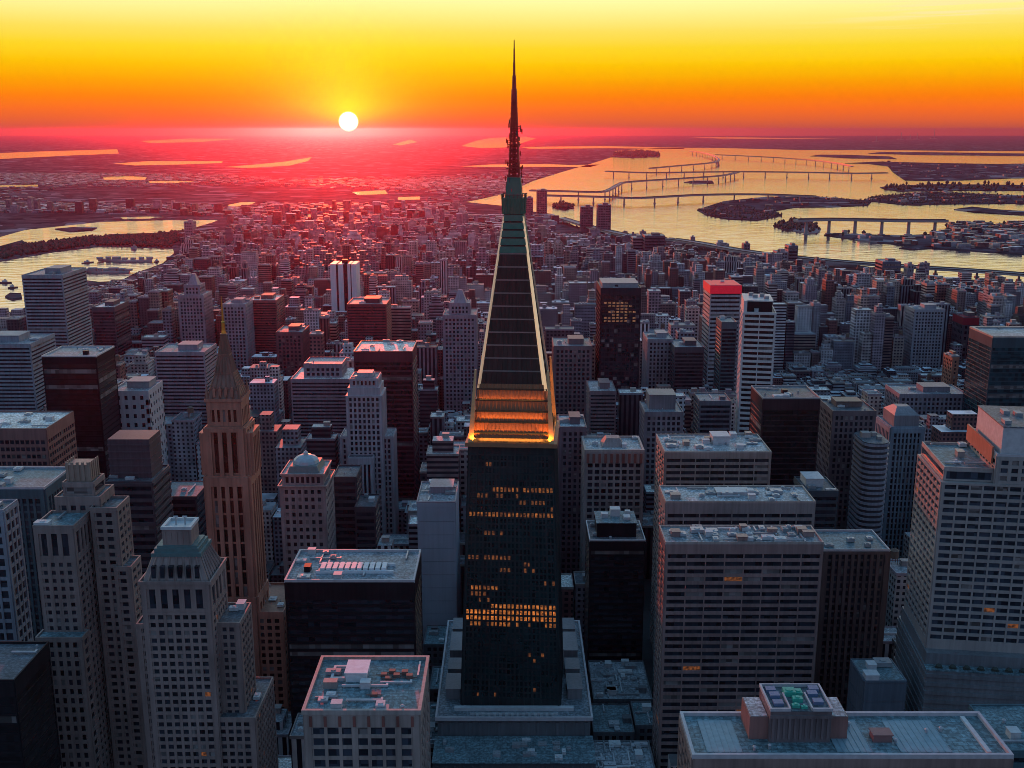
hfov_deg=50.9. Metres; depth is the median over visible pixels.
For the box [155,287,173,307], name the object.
loft building
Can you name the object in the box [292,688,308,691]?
window
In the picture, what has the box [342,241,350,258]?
loft building
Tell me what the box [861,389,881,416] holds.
loft building
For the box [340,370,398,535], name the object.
pale deco tower
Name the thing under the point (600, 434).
loft building
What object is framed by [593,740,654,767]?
building
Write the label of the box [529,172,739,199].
curved bridge
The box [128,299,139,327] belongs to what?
loft building
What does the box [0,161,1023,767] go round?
distant buildings
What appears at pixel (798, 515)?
window
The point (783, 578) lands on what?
window
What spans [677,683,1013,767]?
flat roofed building
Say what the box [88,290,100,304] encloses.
loft building
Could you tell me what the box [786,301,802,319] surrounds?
loft building
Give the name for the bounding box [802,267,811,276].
loft building
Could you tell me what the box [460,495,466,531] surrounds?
loft building
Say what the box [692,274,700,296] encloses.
loft building
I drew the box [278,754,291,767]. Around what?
apartment block
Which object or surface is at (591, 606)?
window
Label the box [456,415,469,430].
loft building
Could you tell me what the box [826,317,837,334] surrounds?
loft building
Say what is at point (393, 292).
apartment block
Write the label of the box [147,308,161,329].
loft building
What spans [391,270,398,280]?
loft building
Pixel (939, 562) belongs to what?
window
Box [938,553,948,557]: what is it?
window
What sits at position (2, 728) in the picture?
window
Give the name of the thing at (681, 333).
loft building
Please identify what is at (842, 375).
loft building
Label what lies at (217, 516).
window
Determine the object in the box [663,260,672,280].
loft building
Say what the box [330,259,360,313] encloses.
white twin tower
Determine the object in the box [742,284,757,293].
loft building
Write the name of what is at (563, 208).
island
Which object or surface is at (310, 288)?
office block
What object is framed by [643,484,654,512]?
office block
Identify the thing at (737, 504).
office slab
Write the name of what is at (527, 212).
window
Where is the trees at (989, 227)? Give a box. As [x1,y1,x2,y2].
[842,220,1023,236]
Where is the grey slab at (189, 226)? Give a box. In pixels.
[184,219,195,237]
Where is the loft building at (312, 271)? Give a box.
[308,265,318,277]
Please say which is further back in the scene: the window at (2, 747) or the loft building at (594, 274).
the loft building at (594, 274)
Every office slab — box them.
[650,431,771,648]
[652,485,815,707]
[652,523,823,767]
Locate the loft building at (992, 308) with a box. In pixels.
[986,304,999,313]
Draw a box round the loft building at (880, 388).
[858,384,884,395]
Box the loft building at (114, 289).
[108,286,123,293]
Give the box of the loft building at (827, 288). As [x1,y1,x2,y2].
[821,271,833,311]
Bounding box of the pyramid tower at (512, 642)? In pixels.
[460,40,562,705]
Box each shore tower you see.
[742,241,749,254]
[754,252,769,262]
[773,248,787,260]
[785,243,797,262]
[903,262,913,274]
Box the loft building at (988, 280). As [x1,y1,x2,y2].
[985,274,997,285]
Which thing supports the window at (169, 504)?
in the dark stepped tower at (140, 474)
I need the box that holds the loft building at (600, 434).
[591,432,610,435]
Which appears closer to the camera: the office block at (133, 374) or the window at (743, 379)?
the window at (743, 379)
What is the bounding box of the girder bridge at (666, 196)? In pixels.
[547,193,815,203]
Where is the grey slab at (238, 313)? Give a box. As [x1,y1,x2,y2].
[222,297,255,369]
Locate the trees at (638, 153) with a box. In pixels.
[613,149,659,156]
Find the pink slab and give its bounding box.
[249,293,284,353]
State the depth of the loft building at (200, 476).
920.77 m
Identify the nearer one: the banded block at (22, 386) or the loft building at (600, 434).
the loft building at (600, 434)
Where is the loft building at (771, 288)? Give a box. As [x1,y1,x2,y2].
[765,281,777,301]
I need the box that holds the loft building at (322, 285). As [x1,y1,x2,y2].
[314,278,330,295]
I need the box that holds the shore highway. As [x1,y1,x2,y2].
[559,217,1023,280]
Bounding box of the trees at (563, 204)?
[552,200,574,207]
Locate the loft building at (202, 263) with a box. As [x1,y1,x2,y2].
[193,257,210,272]
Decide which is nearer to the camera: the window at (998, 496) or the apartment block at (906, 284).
the window at (998, 496)
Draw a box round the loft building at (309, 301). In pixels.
[304,291,313,307]
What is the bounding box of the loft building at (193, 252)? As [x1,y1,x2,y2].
[189,246,198,257]
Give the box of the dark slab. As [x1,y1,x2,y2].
[92,299,131,354]
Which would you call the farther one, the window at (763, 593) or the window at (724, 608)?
the window at (724, 608)
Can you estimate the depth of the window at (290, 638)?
522.50 m
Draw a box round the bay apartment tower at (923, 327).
[902,303,944,367]
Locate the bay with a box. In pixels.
[469,148,1023,281]
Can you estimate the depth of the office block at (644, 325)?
1238.49 m
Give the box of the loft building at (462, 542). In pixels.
[459,532,464,554]
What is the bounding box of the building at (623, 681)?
[588,659,652,705]
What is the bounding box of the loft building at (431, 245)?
[426,240,436,260]
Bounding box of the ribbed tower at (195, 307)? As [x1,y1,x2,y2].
[178,273,214,342]
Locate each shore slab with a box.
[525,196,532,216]
[536,188,546,213]
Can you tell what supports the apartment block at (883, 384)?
on the ground
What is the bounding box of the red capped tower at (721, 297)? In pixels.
[701,280,741,390]
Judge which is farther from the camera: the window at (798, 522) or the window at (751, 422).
the window at (751, 422)
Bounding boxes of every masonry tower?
[579,435,644,570]
[639,389,683,490]
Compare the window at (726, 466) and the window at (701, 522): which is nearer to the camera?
the window at (701, 522)
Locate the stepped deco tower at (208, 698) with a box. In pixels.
[135,516,278,767]
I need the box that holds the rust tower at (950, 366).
[941,350,959,386]
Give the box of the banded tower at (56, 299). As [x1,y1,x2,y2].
[21,265,92,347]
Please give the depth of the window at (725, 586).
516.16 m
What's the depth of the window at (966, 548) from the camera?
474.52 m
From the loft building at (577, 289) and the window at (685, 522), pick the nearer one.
the window at (685, 522)
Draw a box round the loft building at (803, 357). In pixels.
[793,350,810,366]
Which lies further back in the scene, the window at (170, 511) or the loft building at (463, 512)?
the loft building at (463, 512)
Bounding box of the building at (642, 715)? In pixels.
[630,701,652,750]
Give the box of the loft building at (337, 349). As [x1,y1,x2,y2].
[331,340,342,356]
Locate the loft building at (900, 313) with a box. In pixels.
[896,304,907,325]
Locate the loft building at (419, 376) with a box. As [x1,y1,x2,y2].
[418,369,421,383]
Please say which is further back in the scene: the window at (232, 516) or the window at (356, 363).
the window at (356, 363)
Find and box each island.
[5,293,21,299]
[55,227,96,231]
[552,204,573,209]
[611,155,659,157]
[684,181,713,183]
[697,192,1023,220]
[773,220,820,233]
[814,155,895,158]
[824,224,1023,254]
[852,162,1023,180]
[868,152,1023,155]
[880,184,1023,191]
[899,246,932,249]
[954,207,1023,214]
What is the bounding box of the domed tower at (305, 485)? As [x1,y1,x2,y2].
[277,450,335,578]
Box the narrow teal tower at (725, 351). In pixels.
[713,316,736,390]
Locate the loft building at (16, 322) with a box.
[6,315,26,330]
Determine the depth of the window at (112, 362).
796.23 m
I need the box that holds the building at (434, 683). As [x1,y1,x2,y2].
[429,666,441,701]
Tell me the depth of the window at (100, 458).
793.90 m
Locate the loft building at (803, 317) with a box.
[794,304,812,330]
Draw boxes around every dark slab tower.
[580,205,592,231]
[596,202,610,233]
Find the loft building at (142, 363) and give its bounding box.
[129,350,154,375]
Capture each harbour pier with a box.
[86,267,132,272]
[96,256,152,261]
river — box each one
[0,220,216,245]
[0,247,173,311]
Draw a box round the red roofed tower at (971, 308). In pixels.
[965,306,976,314]
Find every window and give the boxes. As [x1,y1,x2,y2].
[0,338,54,410]
[0,424,76,465]
[0,559,4,565]
[0,570,5,576]
[0,581,29,640]
[0,697,13,703]
[0,707,15,712]
[0,716,16,722]
[0,726,17,731]
[0,735,18,741]
[0,745,19,750]
[0,754,20,759]
[0,763,21,767]
[1,581,7,586]
[2,591,8,597]
[3,602,9,607]
[4,612,10,618]
[6,623,11,628]
[17,661,49,701]
[19,669,50,710]
[20,678,51,720]
[21,687,52,730]
[22,696,53,739]
[23,271,91,345]
[23,705,54,748]
[24,714,55,757]
[25,722,56,766]
[29,731,57,767]
[37,740,57,767]
[41,534,47,555]
[44,364,95,367]
[44,369,96,373]
[44,748,58,767]
[45,374,96,378]
[45,380,96,383]
[46,385,97,388]
[46,390,97,393]
[47,395,98,399]
[47,401,98,404]
[48,406,99,409]
[48,481,142,767]
[51,534,58,555]
[52,757,59,767]
[62,534,69,555]
[65,487,91,493]
[74,411,99,414]
[74,416,100,419]
[74,421,100,424]
[75,426,101,430]
[75,431,101,435]
[76,437,102,440]
[76,442,102,445]
[76,531,79,552]
[77,447,103,450]
[77,452,103,455]
[78,457,103,460]
[93,306,131,354]
[97,355,114,366]
[98,359,114,372]
[98,365,114,377]
[99,369,115,382]
[99,375,115,387]
[100,379,116,393]
[100,385,116,398]
[101,390,117,403]
[101,394,117,408]
[102,400,118,413]
[102,404,118,419]
[103,410,118,424]
[103,414,119,429]
[103,419,119,434]
[104,425,120,439]
[114,487,150,490]
[115,494,151,498]
[130,502,151,505]
[131,510,152,513]
[131,518,153,521]
[132,526,153,529]
[133,534,154,537]
[133,541,155,544]
[134,549,153,552]
[141,557,150,560]
[143,595,275,767]
[149,589,155,607]
[153,471,168,489]
[154,479,169,496]
[155,487,169,504]
[155,494,170,512]
[156,348,216,427]
[156,502,170,520]
[156,509,171,527]
[161,589,167,607]
[172,500,194,503]
[172,589,179,607]
[173,507,195,510]
[173,514,195,516]
[180,287,213,342]
[184,589,190,607]
[185,223,195,236]
[196,589,202,607]
[212,410,214,421]
[212,585,214,603]
[213,433,219,472]
[214,487,216,497]
[215,501,217,512]
[216,515,218,526]
[217,410,219,421]
[217,530,219,541]
[217,544,220,555]
[222,433,228,472]
[222,487,224,497]
[222,501,225,512]
[223,515,226,526]
[224,307,254,369]
[224,530,227,541]
[225,544,228,555]
[226,558,229,569]
[227,572,230,583]
[228,410,230,421]
[228,586,231,596]
[230,487,232,497]
[230,501,233,512]
[231,433,237,472]
[231,515,234,526]
[232,530,235,541]
[233,410,236,421]
[233,544,236,555]
[234,558,237,569]
[235,572,238,583]
[236,586,238,596]
[237,487,241,497]
[238,501,242,512]
[239,515,243,526]
[240,530,244,541]
[241,544,244,555]
[242,558,245,569]
[243,572,246,583]
[244,586,247,596]
[253,298,284,352]
[260,626,289,708]
[278,335,308,375]
[287,600,412,603]
[288,487,333,567]
[288,607,412,611]
[288,615,413,618]
[288,622,413,625]
[289,630,413,633]
[289,637,413,640]
[289,644,413,648]
[290,652,413,655]
[290,659,319,662]
[291,666,316,670]
[291,674,313,677]
[291,681,311,684]
[292,368,349,435]
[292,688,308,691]
[292,695,306,698]
[292,702,303,706]
[313,728,323,733]
[314,738,324,744]
[314,749,324,755]
[315,760,325,766]
[328,728,338,733]
[328,738,338,744]
[328,749,339,755]
[329,760,339,766]
[334,482,354,485]
[335,489,354,492]
[335,496,355,499]
[335,503,355,506]
[335,510,354,513]
[336,517,354,520]
[336,524,354,527]
[336,531,354,534]
[337,538,355,540]
[337,544,355,547]
[342,728,351,733]
[342,738,351,744]
[343,439,391,535]
[343,749,351,755]
[343,760,352,766]
[348,301,391,346]
[355,353,419,499]
[356,512,373,515]
[357,519,373,522]
[357,526,373,529]
[357,533,374,536]
[357,540,374,543]
[358,547,374,548]
[358,728,367,733]
[358,738,367,744]
[359,749,367,755]
[359,760,368,766]
[364,465,366,492]
[368,465,370,493]
[371,728,381,733]
[371,738,381,744]
[372,749,382,755]
[372,760,382,766]
[385,728,394,733]
[386,738,394,744]
[386,749,395,755]
[386,760,395,766]
[401,728,410,733]
[402,738,410,744]
[402,749,411,755]
[402,760,411,766]
[445,307,473,411]
[464,455,557,698]
[526,199,531,214]
[538,191,545,212]
[556,350,588,415]
[562,432,581,584]
[581,208,591,228]
[589,629,640,632]
[589,635,640,638]
[589,641,640,643]
[589,647,640,649]
[589,653,640,655]
[589,659,639,659]
[590,395,614,432]
[590,569,642,572]
[590,575,642,578]
[590,581,642,584]
[590,587,642,590]
[590,593,641,596]
[590,599,641,602]
[590,605,641,608]
[590,611,641,614]
[590,617,641,620]
[590,623,641,626]
[591,551,643,553]
[591,557,643,559]
[591,563,642,566]
[595,295,638,401]
[598,206,609,228]
[631,238,642,248]
[642,236,664,250]
[643,415,679,483]
[649,343,670,387]
[650,444,659,643]
[652,584,816,767]
[653,507,659,686]
[665,630,682,632]
[665,637,682,640]
[665,644,681,647]
[665,652,681,654]
[666,465,679,467]
[666,471,679,473]
[666,477,679,480]
[666,600,683,603]
[666,607,683,610]
[666,615,683,618]
[666,622,682,625]
[667,459,679,461]
[667,577,684,580]
[667,585,684,588]
[667,592,684,595]
[668,514,682,516]
[668,521,682,523]
[668,554,685,557]
[668,562,685,565]
[668,569,684,572]
[669,349,702,390]
[681,459,694,461]
[681,465,694,467]
[681,471,694,473]
[681,477,693,480]
[684,514,698,516]
[684,521,698,523]
[684,630,701,632]
[684,637,700,640]
[684,644,700,647]
[685,600,702,603]
[685,607,702,610]
[685,615,701,618]
[685,622,701,625]
[686,577,703,580]
[686,585,703,588]
[686,592,702,595]
[687,554,704,557]
[687,562,704,565]
[687,569,703,572]
[693,398,729,433]
[695,477,708,480]
[696,459,709,461]
[696,465,709,467]
[696,471,708,473]
[700,514,714,516]
[700,521,714,523]
[702,289,739,389]
[703,622,720,625]
[703,630,720,632]
[703,637,719,640]
[704,600,721,603]
[704,607,721,610]
[704,615,720,618]
[705,577,722,580]
[705,585,722,588]
[705,592,721,595]
[706,554,723,557]
[706,562,723,565]
[706,569,723,572]
[710,471,723,473]
[710,477,723,480]
[711,459,724,461]
[711,465,723,467]
[714,324,735,390]
[716,514,730,516]
[716,521,730,523]
[722,622,739,625]
[722,630,738,632]
[723,600,740,603]
[723,607,740,610]
[723,615,739,618]
[724,577,741,580]
[724,585,741,588]
[724,592,740,595]
[725,465,738,467]
[725,471,738,473]
[725,477,737,480]
[725,554,742,557]
[725,562,742,565]
[725,569,742,572]
[726,459,738,461]
[732,514,746,516]
[732,521,746,523]
[739,477,752,480]
[740,409,749,411]
[740,459,753,461]
[740,465,753,467]
[740,471,752,473]
[741,383,754,385]
[741,615,758,618]
[741,622,758,625]
[742,367,755,370]
[742,373,755,375]
[742,378,755,380]
[742,600,759,603]
[742,607,758,610]
[743,346,756,349]
[743,352,756,354]
[743,357,756,359]
[743,362,756,364]
[743,577,760,580]
[743,585,760,588]
[743,592,759,595]
[744,325,758,327]
[744,331,757,333]
[744,336,757,338]
[744,341,757,343]
[744,562,761,565]
[744,569,761,572]
[745,315,758,317]
[745,320,758,322]
[745,554,761,557]
[748,521,762,523]
[749,514,763,516]
[750,414,760,429]
[750,420,760,434]
[751,399,761,413]
[751,404,760,418]
[751,410,760,423]
[754,471,767,473]
[754,477,767,480]
[755,459,768,461]
[755,465,767,467]
[757,363,770,365]
[757,368,770,370]
[757,373,770,375]
[757,378,770,381]
[758,347,771,349]
[758,352,771,354]
[758,357,771,360]
[759,326,773,328]
[759,331,772,333]
[759,336,772,338]
[759,342,772,344]
[760,315,773,317]
[760,320,773,322]
[760,615,777,618]
[761,600,778,603]
[761,607,777,610]
[762,427,816,430]
[762,432,816,435]
[762,437,816,441]
[762,577,779,580]
[762,585,779,588]
[762,592,778,595]
[763,410,817,414]
[763,416,817,419]
[763,421,817,424]
[763,562,780,565]
[763,569,780,572]
[764,521,778,523]
[764,554,781,557]
[765,443,815,446]
[765,514,779,516]
[769,448,815,451]
[770,470,813,473]
[770,475,799,478]
[770,480,793,483]
[771,454,814,457]
[771,459,814,462]
[771,464,814,467]
[780,521,794,523]
[780,592,797,595]
[780,600,797,603]
[780,607,796,610]
[781,514,795,516]
[781,577,798,580]
[781,585,798,588]
[782,562,799,565]
[782,569,799,572]
[783,554,800,557]
[785,247,797,262]
[797,514,811,516]
[797,521,811,523]
[799,592,816,595]
[800,577,817,580]
[800,585,817,588]
[801,562,818,565]
[801,569,818,572]
[802,554,819,557]
[813,497,835,499]
[814,524,833,526]
[815,510,834,513]
[815,517,834,520]
[816,406,850,526]
[816,504,835,506]
[819,598,878,707]
[875,262,900,272]
[885,389,960,413]
[885,479,914,555]
[902,310,942,367]
[906,444,1023,642]
[936,576,946,579]
[937,561,948,564]
[937,568,947,572]
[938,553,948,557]
[939,546,949,549]
[940,531,951,534]
[940,538,950,542]
[941,523,951,527]
[942,358,955,384]
[942,515,952,519]
[943,500,954,504]
[943,508,953,511]
[944,492,954,496]
[945,485,955,488]
[946,471,991,479]
[950,561,960,565]
[951,554,961,557]
[952,323,969,355]
[952,546,962,550]
[953,531,963,535]
[953,539,963,542]
[954,524,964,527]
[955,516,965,520]
[956,501,967,504]
[956,508,966,512]
[957,493,967,496]
[958,485,968,489]
[962,338,1023,413]
[964,554,974,558]
[965,539,975,543]
[965,547,975,550]
[966,532,976,535]
[967,524,977,528]
[968,516,978,520]
[969,501,980,505]
[969,509,979,512]
[970,493,980,497]
[971,486,981,489]
[978,540,988,543]
[979,532,989,536]
[980,525,990,528]
[981,509,992,513]
[981,517,991,521]
[982,502,992,505]
[983,494,993,497]
[984,486,994,490]
[993,517,1004,521]
[993,525,1003,529]
[994,510,1005,513]
[995,502,1005,506]
[996,494,1006,498]
[997,487,1007,490]
[1000,468,1007,472]
[1000,476,1006,480]
[1007,510,1018,514]
[1008,503,1018,506]
[1009,495,1019,498]
[1010,487,1020,491]
[1014,758,1023,761]
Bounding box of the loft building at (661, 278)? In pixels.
[658,271,665,286]
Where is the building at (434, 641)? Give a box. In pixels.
[423,625,446,673]
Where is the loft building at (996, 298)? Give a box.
[988,293,1003,313]
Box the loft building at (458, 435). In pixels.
[439,431,463,440]
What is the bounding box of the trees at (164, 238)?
[0,229,183,258]
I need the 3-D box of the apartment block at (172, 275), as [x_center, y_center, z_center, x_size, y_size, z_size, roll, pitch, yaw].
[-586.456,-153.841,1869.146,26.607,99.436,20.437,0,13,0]
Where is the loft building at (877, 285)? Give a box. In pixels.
[872,274,900,307]
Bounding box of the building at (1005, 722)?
[968,704,1023,767]
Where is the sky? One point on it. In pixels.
(68, 67)
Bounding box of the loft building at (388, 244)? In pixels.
[384,237,391,253]
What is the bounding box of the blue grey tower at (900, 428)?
[875,404,924,557]
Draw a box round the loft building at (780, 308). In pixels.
[773,301,786,371]
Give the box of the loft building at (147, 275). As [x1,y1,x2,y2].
[143,271,151,293]
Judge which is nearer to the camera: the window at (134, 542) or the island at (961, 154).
the window at (134, 542)
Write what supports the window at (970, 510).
in the gridded tower at (959, 642)
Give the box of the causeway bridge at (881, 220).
[793,218,948,234]
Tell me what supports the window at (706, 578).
in the office slab at (737, 612)
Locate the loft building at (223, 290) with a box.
[218,282,229,306]
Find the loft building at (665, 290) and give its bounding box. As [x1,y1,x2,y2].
[650,285,670,299]
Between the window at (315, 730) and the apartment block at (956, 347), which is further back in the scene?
the apartment block at (956, 347)
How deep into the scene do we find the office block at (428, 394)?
1057.54 m
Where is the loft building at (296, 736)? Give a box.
[289,713,304,767]
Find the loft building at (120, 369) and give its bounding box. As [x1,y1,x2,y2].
[115,354,125,379]
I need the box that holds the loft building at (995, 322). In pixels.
[992,320,1000,325]
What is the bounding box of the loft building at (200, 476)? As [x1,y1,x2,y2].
[196,439,203,480]
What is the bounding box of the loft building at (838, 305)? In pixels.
[831,290,845,324]
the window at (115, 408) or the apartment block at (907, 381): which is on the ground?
the apartment block at (907, 381)
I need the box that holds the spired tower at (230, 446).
[199,296,290,711]
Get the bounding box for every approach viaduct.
[648,151,719,171]
[715,154,853,170]
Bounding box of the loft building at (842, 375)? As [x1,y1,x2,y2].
[833,371,848,381]
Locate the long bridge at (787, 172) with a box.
[605,171,887,178]
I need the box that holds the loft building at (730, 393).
[707,388,735,398]
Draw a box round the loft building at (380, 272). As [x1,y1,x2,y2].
[366,270,386,279]
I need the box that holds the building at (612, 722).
[590,704,634,739]
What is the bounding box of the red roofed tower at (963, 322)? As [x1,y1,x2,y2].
[951,311,979,360]
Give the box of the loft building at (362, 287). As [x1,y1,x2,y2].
[360,275,363,295]
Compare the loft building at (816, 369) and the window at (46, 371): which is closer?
the window at (46, 371)
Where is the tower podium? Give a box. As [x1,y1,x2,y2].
[432,618,595,767]
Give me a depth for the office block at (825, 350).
1477.32 m
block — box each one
[0,331,55,410]
[0,411,77,465]
[0,466,65,640]
[0,499,33,640]
[0,641,61,767]
[89,304,97,328]
[111,293,140,298]
[119,289,129,300]
[123,352,141,362]
[126,373,140,378]
[131,326,142,336]
[137,295,148,327]
[141,334,168,349]
[148,289,162,319]
[148,320,163,334]
[154,341,216,427]
[162,301,176,342]
[163,267,181,282]
[164,281,183,292]
[165,416,175,480]
[171,406,202,480]
[171,481,206,535]
[180,257,193,267]
[180,272,191,283]
[181,238,193,253]
[198,275,215,297]
[207,263,222,288]
[208,255,222,266]
[219,234,225,245]
[227,282,238,296]
[229,260,238,279]
[233,234,243,245]
[240,286,256,296]
[241,250,258,276]
[241,261,249,282]
[258,263,272,282]
[263,281,272,292]
[266,250,275,263]
[275,704,291,754]
[276,323,310,375]
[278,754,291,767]
[280,255,290,275]
[281,278,293,297]
[284,547,422,726]
[290,357,353,436]
[294,282,306,308]
[295,284,313,295]
[301,655,430,767]
[302,239,312,245]
[303,307,320,332]
[306,421,338,470]
[307,248,313,262]
[309,330,324,356]
[318,235,324,245]
[320,314,330,349]
[330,319,338,341]
[339,339,354,357]
[347,296,391,346]
[347,357,353,366]
[354,493,380,548]
[369,275,377,295]
[376,284,396,303]
[376,535,398,548]
[378,289,389,297]
[383,235,396,240]
[391,273,412,304]
[391,300,411,340]
[395,254,402,271]
[401,298,419,312]
[403,254,412,273]
[408,240,417,255]
[408,515,417,548]
[415,261,423,286]
[416,479,459,651]
[417,337,438,403]
[418,320,432,343]
[419,375,438,426]
[419,427,428,467]
[420,462,426,484]
[424,261,430,278]
[424,290,440,319]
[426,432,460,531]
[429,294,443,332]
[430,411,444,444]
[440,258,447,297]
[448,270,458,291]
[449,290,464,300]
[454,237,466,266]
[454,441,467,515]
[460,555,464,613]
[545,325,573,350]
[552,335,592,421]
[557,411,586,585]
[561,573,573,617]
[563,266,575,281]
[570,245,578,270]
[570,318,581,334]
[573,571,584,639]
[574,302,595,336]
[584,506,645,676]
[586,247,603,259]
[586,378,616,434]
[589,322,595,341]
[591,334,595,379]
[615,245,621,273]
[617,387,643,435]
[627,245,635,273]
[630,234,642,250]
[640,319,649,376]
[641,330,672,388]
[642,232,664,250]
[642,263,649,281]
[642,515,653,578]
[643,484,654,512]
[644,266,650,291]
[647,288,660,312]
[654,312,669,329]
[660,300,675,317]
[668,260,678,286]
[668,320,695,338]
[669,337,703,391]
[671,286,691,300]
[677,288,690,317]
[684,299,696,316]
[684,398,691,433]
[688,259,704,270]
[689,260,699,286]
[698,314,701,342]
[713,268,724,279]
[723,254,740,272]
[753,262,764,293]
[775,269,787,281]
[781,373,796,383]
[783,319,794,371]
[793,331,815,351]
[793,471,838,528]
[794,272,814,290]
[801,276,817,302]
[808,385,830,394]
[810,300,820,349]
[810,349,819,366]
[814,529,890,710]
[815,267,826,290]
[816,393,832,398]
[818,341,832,365]
[822,334,839,343]
[823,359,841,373]
[828,378,844,390]
[831,333,854,369]
[836,285,852,297]
[844,293,853,321]
[844,383,854,391]
[846,657,906,710]
[850,306,872,369]
[851,380,875,392]
[853,361,876,377]
[854,294,880,310]
[857,287,869,306]
[858,330,872,362]
[870,303,885,369]
[875,258,900,272]
[875,377,894,384]
[880,382,904,386]
[882,626,896,658]
[883,282,894,306]
[884,382,962,414]
[885,548,907,625]
[890,330,904,367]
[891,638,895,661]
[893,379,912,383]
[899,276,913,303]
[909,282,920,304]
[915,262,924,272]
[917,371,941,381]
[920,280,935,302]
[921,293,932,301]
[921,301,950,366]
[921,373,934,381]
[949,342,962,365]
[951,287,965,311]
[951,306,962,321]
[958,272,971,282]
[979,312,1005,325]
[981,286,1000,313]
[1001,293,1016,313]
[1002,299,1012,320]
[1005,316,1021,325]
[1006,319,1019,325]
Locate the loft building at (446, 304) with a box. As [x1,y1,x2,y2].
[444,298,453,309]
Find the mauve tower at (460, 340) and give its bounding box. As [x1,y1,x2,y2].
[442,289,477,411]
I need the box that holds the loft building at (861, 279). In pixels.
[853,272,870,287]
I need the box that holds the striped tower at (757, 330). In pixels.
[734,292,776,433]
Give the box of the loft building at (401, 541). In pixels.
[383,534,408,548]
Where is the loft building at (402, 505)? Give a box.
[398,500,408,533]
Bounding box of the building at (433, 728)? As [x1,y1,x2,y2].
[430,702,437,767]
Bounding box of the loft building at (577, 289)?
[568,280,586,307]
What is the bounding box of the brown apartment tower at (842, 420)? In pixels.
[816,397,876,528]
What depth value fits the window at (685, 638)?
522.50 m
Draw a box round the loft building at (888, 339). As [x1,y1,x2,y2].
[881,313,894,370]
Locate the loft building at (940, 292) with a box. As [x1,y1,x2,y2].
[934,281,949,301]
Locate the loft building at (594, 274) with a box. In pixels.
[590,264,597,282]
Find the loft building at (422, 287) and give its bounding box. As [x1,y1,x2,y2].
[419,279,426,312]
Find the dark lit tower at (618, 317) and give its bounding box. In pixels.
[595,278,640,401]
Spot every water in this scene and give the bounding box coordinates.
[0,149,118,158]
[0,185,37,186]
[103,176,146,179]
[114,161,222,164]
[120,216,161,218]
[142,139,230,142]
[148,181,193,182]
[228,202,254,206]
[231,157,311,167]
[353,190,387,194]
[393,140,415,144]
[398,197,419,199]
[461,164,594,166]
[462,137,535,147]
[523,146,678,148]
[696,137,839,138]
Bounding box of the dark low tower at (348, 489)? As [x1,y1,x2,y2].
[334,465,362,548]
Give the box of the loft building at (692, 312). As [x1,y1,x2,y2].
[684,305,699,338]
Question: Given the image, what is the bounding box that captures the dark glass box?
[749,385,820,484]
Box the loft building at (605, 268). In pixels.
[601,261,609,277]
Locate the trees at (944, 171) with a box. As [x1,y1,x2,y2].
[867,161,1023,178]
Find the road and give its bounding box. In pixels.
[423,367,940,697]
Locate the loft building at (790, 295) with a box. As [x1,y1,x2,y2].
[782,291,798,302]
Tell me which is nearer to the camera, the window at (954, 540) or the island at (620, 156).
the window at (954, 540)
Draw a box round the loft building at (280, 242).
[273,238,287,246]
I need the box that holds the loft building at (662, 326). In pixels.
[649,323,667,331]
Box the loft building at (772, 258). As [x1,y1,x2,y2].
[766,249,782,265]
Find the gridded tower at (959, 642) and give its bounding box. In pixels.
[893,405,1023,710]
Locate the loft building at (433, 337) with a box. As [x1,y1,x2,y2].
[423,331,438,345]
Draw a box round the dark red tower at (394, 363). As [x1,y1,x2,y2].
[354,339,419,500]
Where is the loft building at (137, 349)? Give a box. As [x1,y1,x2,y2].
[125,348,151,355]
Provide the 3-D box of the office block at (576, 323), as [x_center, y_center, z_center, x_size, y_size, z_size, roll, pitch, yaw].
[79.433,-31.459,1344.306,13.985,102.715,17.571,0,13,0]
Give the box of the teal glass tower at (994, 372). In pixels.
[962,326,1023,413]
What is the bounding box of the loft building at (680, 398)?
[675,392,685,433]
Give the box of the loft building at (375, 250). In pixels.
[367,246,376,257]
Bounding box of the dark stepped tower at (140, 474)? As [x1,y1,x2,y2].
[105,430,173,575]
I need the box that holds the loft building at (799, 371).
[787,364,810,379]
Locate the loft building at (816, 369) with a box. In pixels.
[808,366,824,378]
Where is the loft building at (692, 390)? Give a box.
[688,387,706,422]
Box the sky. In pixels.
[0,0,1023,135]
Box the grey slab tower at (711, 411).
[692,392,731,433]
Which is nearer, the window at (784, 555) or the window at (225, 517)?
the window at (784, 555)
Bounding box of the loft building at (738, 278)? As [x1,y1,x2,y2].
[728,274,742,294]
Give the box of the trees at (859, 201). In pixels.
[698,190,1023,218]
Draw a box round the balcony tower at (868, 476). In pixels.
[847,431,889,538]
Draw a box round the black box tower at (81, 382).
[41,346,120,478]
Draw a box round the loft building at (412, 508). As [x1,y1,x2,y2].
[408,500,416,533]
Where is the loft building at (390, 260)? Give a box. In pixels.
[386,253,394,270]
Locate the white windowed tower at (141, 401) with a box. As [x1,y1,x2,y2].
[118,376,168,464]
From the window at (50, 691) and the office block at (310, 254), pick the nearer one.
the window at (50, 691)
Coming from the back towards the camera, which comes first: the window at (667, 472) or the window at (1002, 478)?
the window at (667, 472)
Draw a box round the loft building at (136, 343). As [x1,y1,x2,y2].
[132,340,141,347]
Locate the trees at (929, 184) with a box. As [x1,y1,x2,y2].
[884,180,1023,190]
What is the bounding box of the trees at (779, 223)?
[774,217,819,231]
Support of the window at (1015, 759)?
in the building at (1005, 722)
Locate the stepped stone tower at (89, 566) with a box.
[32,456,147,767]
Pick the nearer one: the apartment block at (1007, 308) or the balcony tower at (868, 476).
the balcony tower at (868, 476)
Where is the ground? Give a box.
[0,136,1023,312]
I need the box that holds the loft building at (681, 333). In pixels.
[675,328,693,338]

